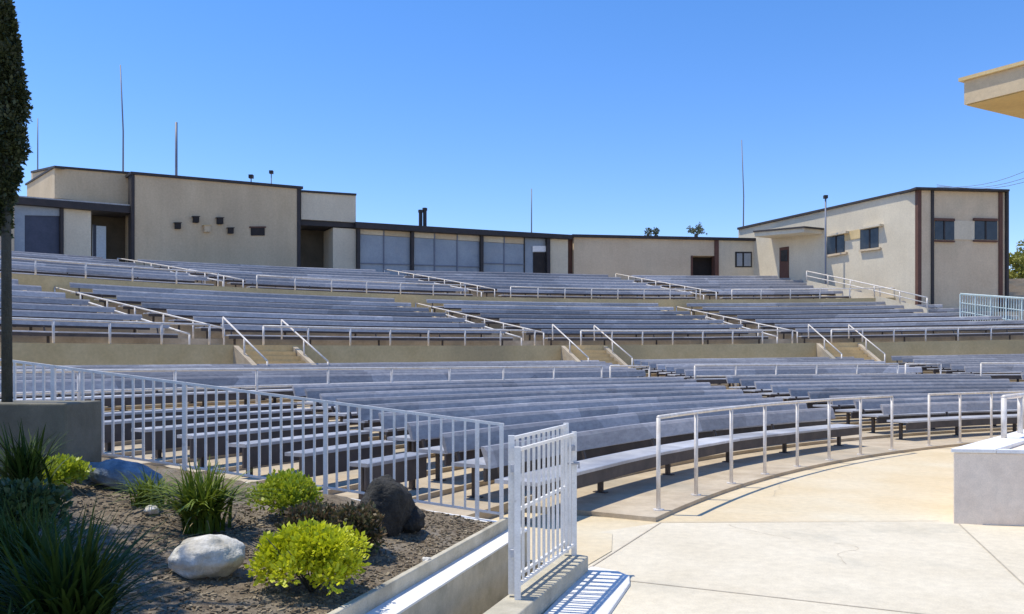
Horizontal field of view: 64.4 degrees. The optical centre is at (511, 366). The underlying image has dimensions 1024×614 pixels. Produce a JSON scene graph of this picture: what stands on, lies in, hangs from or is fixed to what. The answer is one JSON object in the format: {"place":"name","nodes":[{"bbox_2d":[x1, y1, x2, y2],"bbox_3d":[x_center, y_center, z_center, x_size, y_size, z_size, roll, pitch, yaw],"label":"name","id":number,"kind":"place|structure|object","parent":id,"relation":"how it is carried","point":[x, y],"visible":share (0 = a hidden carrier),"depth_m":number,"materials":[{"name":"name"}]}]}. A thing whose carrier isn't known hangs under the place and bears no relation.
{"place":"outdoors","nodes":[
{"label":"outdoors","id":0,"kind":"place"},
{"bbox_2d":[0,457,494,613],"bbox_3d":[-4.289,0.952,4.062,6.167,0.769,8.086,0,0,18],"label":"soil ground","id":1,"kind":"structure","parent":0,"point":[220,588],"depth_m":5.33,"materials":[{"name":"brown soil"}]},
{"bbox_2d":[0,476,73,540],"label":"shrub","id":2,"kind":"object","parent":1,"relation":"on","point":[10,489],"visible":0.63,"depth_m":4.65,"materials":[{"name":"green plant"}]},
{"bbox_2d":[0,420,85,495],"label":"strap leaf plant","id":3,"kind":"object","parent":1,"relation":"on","point":[25,463],"visible":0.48,"depth_m":5.55,"materials":[{"name":"green plant"}]},
{"bbox_2d":[0,400,101,474],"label":"concrete block","id":4,"kind":"structure","parent":1,"relation":"on","point":[78,423],"depth_m":6.60,"materials":[{"name":"grey concrete"}]},
{"bbox_2d":[0,0,33,401],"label":"cypress tree","id":5,"kind":"object","parent":4,"relation":"on","point":[15,106],"visible":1,"depth_m":6.81,"materials":[{"name":"green plant"}]},
{"bbox_2d":[0,482,136,613],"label":"strap leaf plant","id":6,"kind":"object","parent":1,"relation":"on","point":[24,533],"visible":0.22,"depth_m":3.72,"materials":[{"name":"green plant"}]},
{"bbox_2d":[41,452,95,485],"bbox_3d":[-3.482,0.826,6.276,0.487,0.320,0.483,0,0,-32],"label":"bush","id":7,"kind":"object","parent":1,"relation":"on","point":[76,468],"visible":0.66,"depth_m":6.21,"materials":[{"name":"green plant"}]},
{"bbox_2d":[0,492,194,613],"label":"strap leaf plant","id":8,"kind":"object","parent":1,"relation":"on","point":[83,584],"visible":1,"depth_m":3.22,"materials":[{"name":"green plant"}]},
{"bbox_2d":[88,459,163,492],"bbox_3d":[-3.139,0.895,6.615,0.684,0.262,0.323,14,1,6],"label":"boulder","id":9,"kind":"object","parent":1,"relation":"on","point":[106,473],"visible":0.59,"depth_m":6.49,"materials":[{"name":"blue stone"}]},
{"bbox_2d":[102,466,184,507],"bbox_3d":[-2.753,0.898,6.176,0.822,0.330,0.830,0,0,-12],"label":"strap leaf plant","id":10,"kind":"object","parent":1,"relation":"on","point":[140,492],"visible":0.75,"depth_m":6.10,"materials":[{"name":"green plant"}]},
{"bbox_2d":[116,456,288,534],"bbox_3d":[-2.147,0.886,5.658,1.203,0.527,1.280,0,0,0],"label":"strap leaf plant","id":11,"kind":"object","parent":1,"relation":"on","point":[199,506],"visible":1,"depth_m":5.60,"materials":[{"name":"green plant"}]},
{"bbox_2d":[168,534,244,579],"bbox_3d":[-1.793,1.124,4.790,0.423,0.279,0.381,0,0,-17],"label":"boulder","id":12,"kind":"object","parent":1,"relation":"on","point":[209,556],"visible":0.98,"depth_m":4.66,"materials":[{"name":"white stone"}]},
{"bbox_2d":[245,468,323,518],"bbox_3d":[-1.728,0.985,6.246,0.584,0.412,0.587,0,0,0],"label":"bush","id":13,"kind":"object","parent":1,"relation":"on","point":[299,486],"visible":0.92,"depth_m":6.12,"materials":[{"name":"green plant"}]},
{"bbox_2d":[274,498,337,533],"bbox_3d":[-1.417,1.088,5.770,0.520,0.314,0.501,0,0,0],"label":"shrub","id":14,"kind":"object","parent":1,"relation":"on","point":[317,511],"visible":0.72,"depth_m":5.67,"materials":[{"name":"grey plant"}]},
{"bbox_2d":[244,517,373,595],"bbox_3d":[-1.153,1.089,4.676,0.710,0.457,0.669,0,0,0],"label":"bush","id":15,"kind":"object","parent":1,"relation":"on","point":[318,552],"visible":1,"depth_m":4.54,"materials":[{"name":"green plant"}]},
{"bbox_2d":[326,499,387,556],"bbox_3d":[-1.055,1.119,5.528,0.452,0.419,0.445,0,0,0],"label":"shrub","id":16,"kind":"object","parent":1,"relation":"on","point":[361,517],"visible":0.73,"depth_m":5.46,"materials":[{"name":"grey plant"}]},
{"bbox_2d":[360,474,415,536],"bbox_3d":[-0.967,1.095,6.220,0.375,0.528,0.383,0,0,18],"label":"boulder","id":17,"kind":"object","parent":1,"relation":"on","point":[390,497],"visible":0.74,"depth_m":6.10,"materials":[{"name":"grey stone"}]},
{"bbox_2d":[0,277,1023,521],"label":"terrace ground","id":18,"kind":"structure","parent":0,"point":[632,497],"depth_m":15.72,"materials":[{"name":"concrete"}]},
{"bbox_2d":[0,302,122,320],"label":"bench","id":19,"kind":"object","parent":18,"relation":"on","point":[34,306],"visible":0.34,"depth_m":26.68,"materials":[{"name":"paint"}]},
{"bbox_2d":[0,309,149,337],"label":"bench","id":20,"kind":"object","parent":18,"relation":"on","point":[37,313],"visible":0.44,"depth_m":25.85,"materials":[{"name":"paint"}]},
{"bbox_2d":[0,319,177,342],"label":"bench","id":21,"kind":"object","parent":18,"relation":"on","point":[48,334],"visible":0.65,"depth_m":24.83,"materials":[{"name":"paint"}]},
{"bbox_2d":[0,260,194,282],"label":"bench","id":22,"kind":"object","parent":18,"relation":"on","point":[98,276],"visible":0.57,"depth_m":35.69,"materials":[{"name":"paint"}]},
{"bbox_2d":[0,263,213,285],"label":"bench","id":23,"kind":"object","parent":18,"relation":"on","point":[76,270],"visible":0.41,"depth_m":35.02,"materials":[{"name":"paint"}]},
{"bbox_2d":[0,166,356,268],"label":"concession building","id":24,"kind":"structure","parent":18,"relation":"on","point":[105,214],"depth_m":45.67,"materials":[{"name":"paint"}]},
{"bbox_2d":[104,403,297,419],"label":"bench","id":25,"kind":"object","parent":18,"relation":"on","point":[190,411],"visible":0.28,"depth_m":13.89,"materials":[{"name":"paint"}]},
{"bbox_2d":[104,408,311,451],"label":"bench","id":26,"kind":"object","parent":18,"relation":"on","point":[168,421],"visible":0.41,"depth_m":12.30,"materials":[{"name":"paint"}]},
{"bbox_2d":[131,414,322,458],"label":"bench","id":27,"kind":"object","parent":18,"relation":"on","point":[210,428],"visible":0.45,"depth_m":11.63,"materials":[{"name":"paint"}]},
{"bbox_2d":[69,282,396,306],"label":"bench","id":28,"kind":"object","parent":18,"relation":"on","point":[153,289],"visible":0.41,"depth_m":35.42,"materials":[{"name":"paint"}]},
{"bbox_2d":[92,289,413,311],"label":"bench","id":29,"kind":"object","parent":18,"relation":"on","point":[187,296],"visible":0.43,"depth_m":34.78,"materials":[{"name":"paint"}]},
{"bbox_2d":[177,422,346,467],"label":"bench","id":30,"kind":"object","parent":18,"relation":"on","point":[342,426],"visible":0.48,"depth_m":11.04,"materials":[{"name":"paint"}]},
{"bbox_2d":[233,345,315,364],"bbox_3d":[-7.594,0.115,26.835,2.100,1.610,2.360,0,0,45],"label":"stair","id":31,"kind":"object","parent":18,"relation":"on","point":[295,355],"visible":0.16,"depth_m":27.08,"materials":[{"name":"concrete"}]},
{"bbox_2d":[116,295,433,316],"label":"bench","id":32,"kind":"object","parent":18,"relation":"on","point":[219,302],"visible":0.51,"depth_m":34.29,"materials":[{"name":"paint"}]},
{"bbox_2d":[141,302,451,322],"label":"bench","id":33,"kind":"object","parent":18,"relation":"on","point":[249,309],"visible":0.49,"depth_m":33.69,"materials":[{"name":"paint"}]},
{"bbox_2d":[228,430,369,477],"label":"bench","id":34,"kind":"object","parent":18,"relation":"on","point":[342,437],"visible":0.53,"depth_m":10.49,"materials":[{"name":"paint"}]},
{"bbox_2d":[0,360,598,367],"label":"bench","id":35,"kind":"object","parent":18,"relation":"on","point":[306,363],"visible":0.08,"depth_m":27.32,"materials":[{"name":"paint"}]},
{"bbox_2d":[0,365,602,407],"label":"railing","id":36,"kind":"object","parent":18,"relation":"on","point":[78,390],"visible":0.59,"depth_m":17.79,"materials":[{"name":"grey metal"}]},
{"bbox_2d":[0,361,605,369],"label":"bench","id":37,"kind":"object","parent":18,"relation":"on","point":[326,365],"visible":0.1,"depth_m":26.96,"materials":[{"name":"paint"}]},
{"bbox_2d":[0,366,627,406],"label":"bench","id":38,"kind":"object","parent":18,"relation":"on","point":[210,372],"visible":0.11,"depth_m":22.91,"materials":[{"name":"paint"}]},
{"bbox_2d":[16,363,611,369],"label":"bench","id":39,"kind":"object","parent":18,"relation":"on","point":[374,366],"visible":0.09,"depth_m":27.50,"materials":[{"name":"paint"}]},
{"bbox_2d":[0,368,635,410],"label":"bench","id":40,"kind":"object","parent":18,"relation":"on","point":[192,375],"visible":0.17,"depth_m":20.24,"materials":[{"name":"paint"}]},
{"bbox_2d":[167,309,471,334],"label":"bench","id":41,"kind":"object","parent":18,"relation":"on","point":[175,312],"visible":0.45,"depth_m":33.19,"materials":[{"name":"paint"}]},
{"bbox_2d":[0,370,645,408],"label":"bench","id":42,"kind":"object","parent":18,"relation":"on","point":[272,379],"visible":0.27,"depth_m":19.52,"materials":[{"name":"paint"}]},
{"bbox_2d":[285,440,395,477],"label":"bench","id":43,"kind":"object","parent":18,"relation":"on","point":[365,452],"visible":0.45,"depth_m":10.01,"materials":[{"name":"paint"}]},
{"bbox_2d":[226,275,455,293],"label":"bench","id":44,"kind":"object","parent":18,"relation":"on","point":[315,281],"visible":0.65,"depth_m":43.02,"materials":[{"name":"paint"}]},
{"bbox_2d":[193,316,491,339],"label":"bench","id":45,"kind":"object","parent":18,"relation":"on","point":[307,322],"visible":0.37,"depth_m":32.67,"materials":[{"name":"paint"}]},
{"bbox_2d":[245,279,472,295],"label":"bench","id":46,"kind":"object","parent":18,"relation":"on","point":[309,284],"visible":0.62,"depth_m":42.74,"materials":[{"name":"paint"}]},
{"bbox_2d":[220,324,512,345],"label":"bench","id":47,"kind":"object","parent":18,"relation":"on","point":[250,327],"visible":0.75,"depth_m":31.94,"materials":[{"name":"paint"}]},
{"bbox_2d":[246,482,496,521],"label":"kerb wall","id":48,"kind":"structure","parent":18,"relation":"on","point":[480,519],"depth_m":7.03,"materials":[{"name":"white concrete"}]},
{"bbox_2d":[0,358,503,519],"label":"picket fence","id":49,"kind":"object","parent":48,"relation":"on","point":[325,487],"visible":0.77,"depth_m":7.38,"materials":[{"name":"white metal"}]},
{"bbox_2d":[350,452,427,499],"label":"bench","id":50,"kind":"object","parent":18,"relation":"on","point":[388,468],"visible":0.62,"depth_m":9.47,"materials":[{"name":"paint"}]},
{"bbox_2d":[0,273,895,315],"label":"retaining wall","id":51,"kind":"structure","parent":18,"relation":"on","point":[47,283],"depth_m":41.96,"materials":[{"name":"concrete"}]},
{"bbox_2d":[352,222,572,278],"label":"panelled building","id":52,"kind":"structure","parent":18,"relation":"on","point":[380,247],"depth_m":55.49,"materials":[{"name":"paint"}]},
{"bbox_2d":[360,229,383,271],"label":"window","id":53,"kind":"structure","parent":52,"relation":"in","point":[371,241],"depth_m":52.93,"materials":[{"name":"glass"}]},
{"bbox_2d":[384,231,409,275],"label":"window","id":54,"kind":"structure","parent":52,"relation":"in","point":[396,243],"depth_m":53.66,"materials":[{"name":"glass"}]},
{"bbox_2d":[414,232,434,278],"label":"window","id":55,"kind":"structure","parent":52,"relation":"in","point":[424,243],"depth_m":54.53,"materials":[{"name":"glass"}]},
{"bbox_2d":[435,233,457,270],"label":"window","id":56,"kind":"structure","parent":52,"relation":"in","point":[446,245],"depth_m":55.23,"materials":[{"name":"glass"}]},
{"bbox_2d":[458,235,479,271],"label":"window","id":57,"kind":"structure","parent":52,"relation":"in","point":[468,245],"depth_m":55.96,"materials":[{"name":"glass"}]},
{"bbox_2d":[484,236,504,271],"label":"window","id":58,"kind":"structure","parent":52,"relation":"in","point":[494,247],"depth_m":56.72,"materials":[{"name":"glass"}]},
{"bbox_2d":[292,377,683,414],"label":"bench","id":59,"kind":"object","parent":18,"relation":"on","point":[298,390],"visible":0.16,"depth_m":19.80,"materials":[{"name":"paint"}]},
{"bbox_2d":[304,379,696,421],"bbox_3d":[0.764,0.820,19.916,12.969,0.859,1.291,0,0,-43],"label":"bench","id":60,"kind":"object","parent":18,"relation":"on","point":[313,393],"visible":0.14,"depth_m":18.65,"materials":[{"name":"paint"}]},
{"bbox_2d":[0,339,1023,372],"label":"retaining wall","id":61,"kind":"structure","parent":18,"relation":"on","point":[57,354],"depth_m":32.50,"materials":[{"name":"concrete"}]},
{"bbox_2d":[262,325,535,345],"bbox_3d":[-3.849,-1.125,31.345,11.917,0.871,0.470,0,0,-37],"label":"railing","id":62,"kind":"object","parent":61,"relation":"on","point":[308,327],"visible":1,"depth_m":30.95,"materials":[{"name":"white metal"}]},
{"bbox_2d":[319,382,710,423],"bbox_3d":[1.105,0.883,18.933,12.680,0.848,1.286,0,0,-44],"label":"bench","id":63,"kind":"object","parent":18,"relation":"on","point":[330,396],"visible":0.23,"depth_m":17.56,"materials":[{"name":"paint"}]},
{"bbox_2d":[336,386,725,431],"bbox_3d":[1.446,0.949,17.943,1.270,0.836,12.395,0,0,45],"label":"bench","id":64,"kind":"object","parent":18,"relation":"on","point":[382,400],"visible":0.15,"depth_m":16.57,"materials":[{"name":"paint"}]},
{"bbox_2d":[426,299,660,311],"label":"bench","id":65,"kind":"object","parent":18,"relation":"on","point":[432,301],"visible":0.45,"depth_m":44.70,"materials":[{"name":"paint"}]},
{"bbox_2d":[356,389,742,440],"bbox_3d":[1.794,1.012,16.944,1.266,0.829,12.108,0,0,44],"label":"bench","id":66,"kind":"object","parent":18,"relation":"on","point":[405,406],"visible":0.2,"depth_m":15.60,"materials":[{"name":"paint"}]},
{"bbox_2d":[443,304,675,319],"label":"bench","id":67,"kind":"object","parent":18,"relation":"on","point":[449,306],"visible":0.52,"depth_m":43.87,"materials":[{"name":"paint"}]},
{"bbox_2d":[378,393,761,451],"bbox_3d":[2.141,1.077,15.937,1.249,0.824,11.828,0,0,43],"label":"bench","id":68,"kind":"object","parent":18,"relation":"on","point":[474,411],"visible":0.23,"depth_m":14.41,"materials":[{"name":"paint"}]},
{"bbox_2d":[461,308,692,324],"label":"bench","id":69,"kind":"object","parent":18,"relation":"on","point":[512,311],"visible":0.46,"depth_m":42.86,"materials":[{"name":"paint"}]},
{"bbox_2d":[407,397,782,480],"bbox_3d":[2.497,1.143,14.920,1.239,0.820,11.549,0,0,42],"label":"bench","id":70,"kind":"object","parent":18,"relation":"on","point":[526,417],"visible":0.23,"depth_m":13.13,"materials":[{"name":"paint"}]},
{"bbox_2d":[480,313,711,329],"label":"bench","id":71,"kind":"object","parent":18,"relation":"on","point":[617,317],"visible":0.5,"depth_m":42.22,"materials":[{"name":"paint"}]},
{"bbox_2d":[497,289,695,298],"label":"bench","id":72,"kind":"object","parent":18,"relation":"on","point":[593,292],"visible":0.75,"depth_m":49.10,"materials":[{"name":"paint"}]},
{"bbox_2d":[499,318,729,332],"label":"bench","id":73,"kind":"object","parent":18,"relation":"on","point":[508,320],"visible":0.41,"depth_m":41.04,"materials":[{"name":"paint"}]},
{"bbox_2d":[520,324,747,340],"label":"bench","id":74,"kind":"object","parent":18,"relation":"on","point":[633,326],"visible":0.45,"depth_m":40.39,"materials":[{"name":"paint"}]},
{"bbox_2d":[442,403,826,497],"bbox_3d":[2.848,1.204,13.897,1.237,0.825,11.276,0,0,41],"label":"bench","id":75,"kind":"object","parent":18,"relation":"on","point":[592,423],"visible":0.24,"depth_m":12.54,"materials":[{"name":"paint"}]},
{"bbox_2d":[541,329,768,344],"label":"bench","id":76,"kind":"object","parent":18,"relation":"on","point":[547,331],"visible":0.78,"depth_m":39.21,"materials":[{"name":"paint"}]},
{"bbox_2d":[572,234,755,282],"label":"plain building","id":77,"kind":"structure","parent":18,"relation":"on","point":[613,255],"depth_m":59.80,"materials":[{"name":"paint"}]},
{"bbox_2d":[481,407,858,524],"bbox_3d":[3.207,1.267,12.858,1.226,0.826,11.008,0,0,40],"label":"bench","id":78,"kind":"object","parent":18,"relation":"on","point":[599,470],"visible":0.69,"depth_m":12.16,"materials":[{"name":"paint"}]},
{"bbox_2d":[653,395,894,510],"bbox_3d":[4.373,1.108,12.627,0.513,1.103,8.850,0,0,41],"label":"railing","id":79,"kind":"object","parent":18,"relation":"on","point":[658,453],"visible":0.92,"depth_m":11.30,"materials":[{"name":"white metal"}]},
{"bbox_2d":[686,301,905,314],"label":"bench","id":80,"kind":"object","parent":18,"relation":"on","point":[788,304],"visible":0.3,"depth_m":48.78,"materials":[{"name":"paint"}]},
{"bbox_2d":[684,367,922,385],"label":"bench","id":81,"kind":"object","parent":18,"relation":"on","point":[702,372],"visible":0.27,"depth_m":31.52,"materials":[{"name":"paint"}]},
{"bbox_2d":[702,304,942,319],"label":"bench","id":82,"kind":"object","parent":18,"relation":"on","point":[821,307],"visible":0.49,"depth_m":47.78,"materials":[{"name":"paint"}]},
{"bbox_2d":[719,308,971,321],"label":"bench","id":83,"kind":"object","parent":18,"relation":"on","point":[841,311],"visible":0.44,"depth_m":46.72,"materials":[{"name":"paint"}]},
{"bbox_2d":[726,374,974,392],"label":"bench","id":84,"kind":"object","parent":18,"relation":"on","point":[732,379],"visible":0.16,"depth_m":27.89,"materials":[{"name":"paint"}]},
{"bbox_2d":[739,376,991,395],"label":"bench","id":85,"kind":"object","parent":18,"relation":"on","point":[746,382],"visible":0.23,"depth_m":26.89,"materials":[{"name":"paint"}]},
{"bbox_2d":[737,311,997,328],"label":"bench","id":86,"kind":"object","parent":18,"relation":"on","point":[742,317],"visible":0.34,"depth_m":45.60,"materials":[{"name":"paint"}]},
{"bbox_2d":[737,187,1009,311],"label":"two storey building","id":87,"kind":"structure","parent":18,"relation":"on","point":[945,247],"depth_m":49.32,"materials":[{"name":"paint"}]},
{"bbox_2d":[754,379,1009,399],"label":"bench","id":88,"kind":"object","parent":18,"relation":"on","point":[761,385],"visible":0.17,"depth_m":25.95,"materials":[{"name":"paint"}]},
{"bbox_2d":[755,315,1023,332],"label":"bench","id":89,"kind":"object","parent":18,"relation":"on","point":[858,320],"visible":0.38,"depth_m":44.52,"materials":[{"name":"paint"}]},
{"bbox_2d":[770,382,1023,400],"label":"bench","id":90,"kind":"object","parent":18,"relation":"on","point":[777,389],"visible":0.22,"depth_m":24.95,"materials":[{"name":"paint"}]},
{"bbox_2d":[775,320,1023,338],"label":"bench","id":91,"kind":"object","parent":18,"relation":"on","point":[829,325],"visible":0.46,"depth_m":43.41,"materials":[{"name":"paint"}]},
{"bbox_2d":[788,385,1023,414],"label":"bench","id":92,"kind":"object","parent":18,"relation":"on","point":[797,392],"visible":0.16,"depth_m":23.83,"materials":[{"name":"paint"}]},
{"bbox_2d":[795,325,1023,342],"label":"bench","id":93,"kind":"object","parent":18,"relation":"on","point":[801,330],"visible":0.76,"depth_m":41.89,"materials":[{"name":"paint"}]},
{"bbox_2d":[807,388,1023,412],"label":"bench","id":94,"kind":"object","parent":18,"relation":"on","point":[819,394],"visible":0.23,"depth_m":22.47,"materials":[{"name":"paint"}]},
{"bbox_2d":[829,393,1014,423],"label":"bench","id":95,"kind":"object","parent":18,"relation":"on","point":[854,413],"visible":0.3,"depth_m":20.63,"materials":[{"name":"paint"}]},
{"bbox_2d":[853,396,1016,432],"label":"bench","id":96,"kind":"object","parent":18,"relation":"on","point":[873,404],"visible":0.54,"depth_m":20.01,"materials":[{"name":"paint"}]},
{"bbox_2d":[880,400,1016,439],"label":"bench","id":97,"kind":"object","parent":18,"relation":"on","point":[935,422],"visible":0.72,"depth_m":19.01,"materials":[{"name":"paint"}]},
{"bbox_2d":[959,293,1023,325],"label":"fence","id":98,"kind":"object","parent":18,"relation":"on","point":[990,306],"visible":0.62,"depth_m":44.80,"materials":[{"name":"white metal"}]},
{"bbox_2d":[12,0,1023,269],"label":"sky","id":99,"kind":"structure","parent":0,"point":[618,117],"materials":[{"name":"blue"}]},
{"bbox_2d":[525,526,611,575],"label":"threshold floor","id":100,"kind":"structure","parent":0,"point":[594,546],"depth_m":7.61,"materials":[{"name":"beige concrete"}]},
{"bbox_2d":[544,566,629,613],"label":"pavement pad","id":101,"kind":"object","parent":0,"point":[594,590],"visible":0.79,"depth_m":5.88,"materials":[{"name":"white concrete"}]},
{"bbox_2d":[489,446,1023,531],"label":"plaza floor","id":102,"kind":"structure","parent":0,"point":[915,486],"depth_m":10.33,"materials":[{"name":"beige concrete"}]},
{"bbox_2d":[951,429,1023,525],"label":"stage platform","id":103,"kind":"structure","parent":102,"relation":"on","point":[989,481],"depth_m":8.60,"materials":[{"name":"grey paint"}]},
{"bbox_2d":[958,60,1023,118],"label":"stage canopy","id":104,"kind":"object","parent":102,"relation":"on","point":[1000,90],"visible":1,"depth_m":13.71,"materials":[{"name":"concrete"}]},
{"bbox_2d":[588,521,1023,613],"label":"apron floor","id":105,"kind":"structure","parent":0,"point":[933,567],"depth_m":6.77,"materials":[{"name":"beige concrete"}]},
{"label":"channel floor","id":106,"kind":"structure","parent":0,"visible":0},
{"bbox_2d":[327,517,526,613],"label":"planter wall","id":107,"kind":"structure","parent":106,"relation":"on","point":[468,575],"depth_m":5.54,"materials":[{"name":"concrete"}]},
{"bbox_2d":[483,553,587,613],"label":"gate kerb","id":108,"kind":"structure","parent":106,"relation":"on","point":[544,589],"depth_m":5.71,"materials":[{"name":"concrete"}]},
{"bbox_2d":[514,431,576,599],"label":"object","id":109,"kind":"structure","parent":108,"relation":"on","point":[572,546],"depth_m":5.83,"materials":[{"name":"white paint"}]},
{"bbox_2d":[508,423,579,593],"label":"gate","id":110,"kind":"structure","parent":109,"relation":"attached to","point":[564,427],"depth_m":5.86,"materials":[{"name":"white metal"}]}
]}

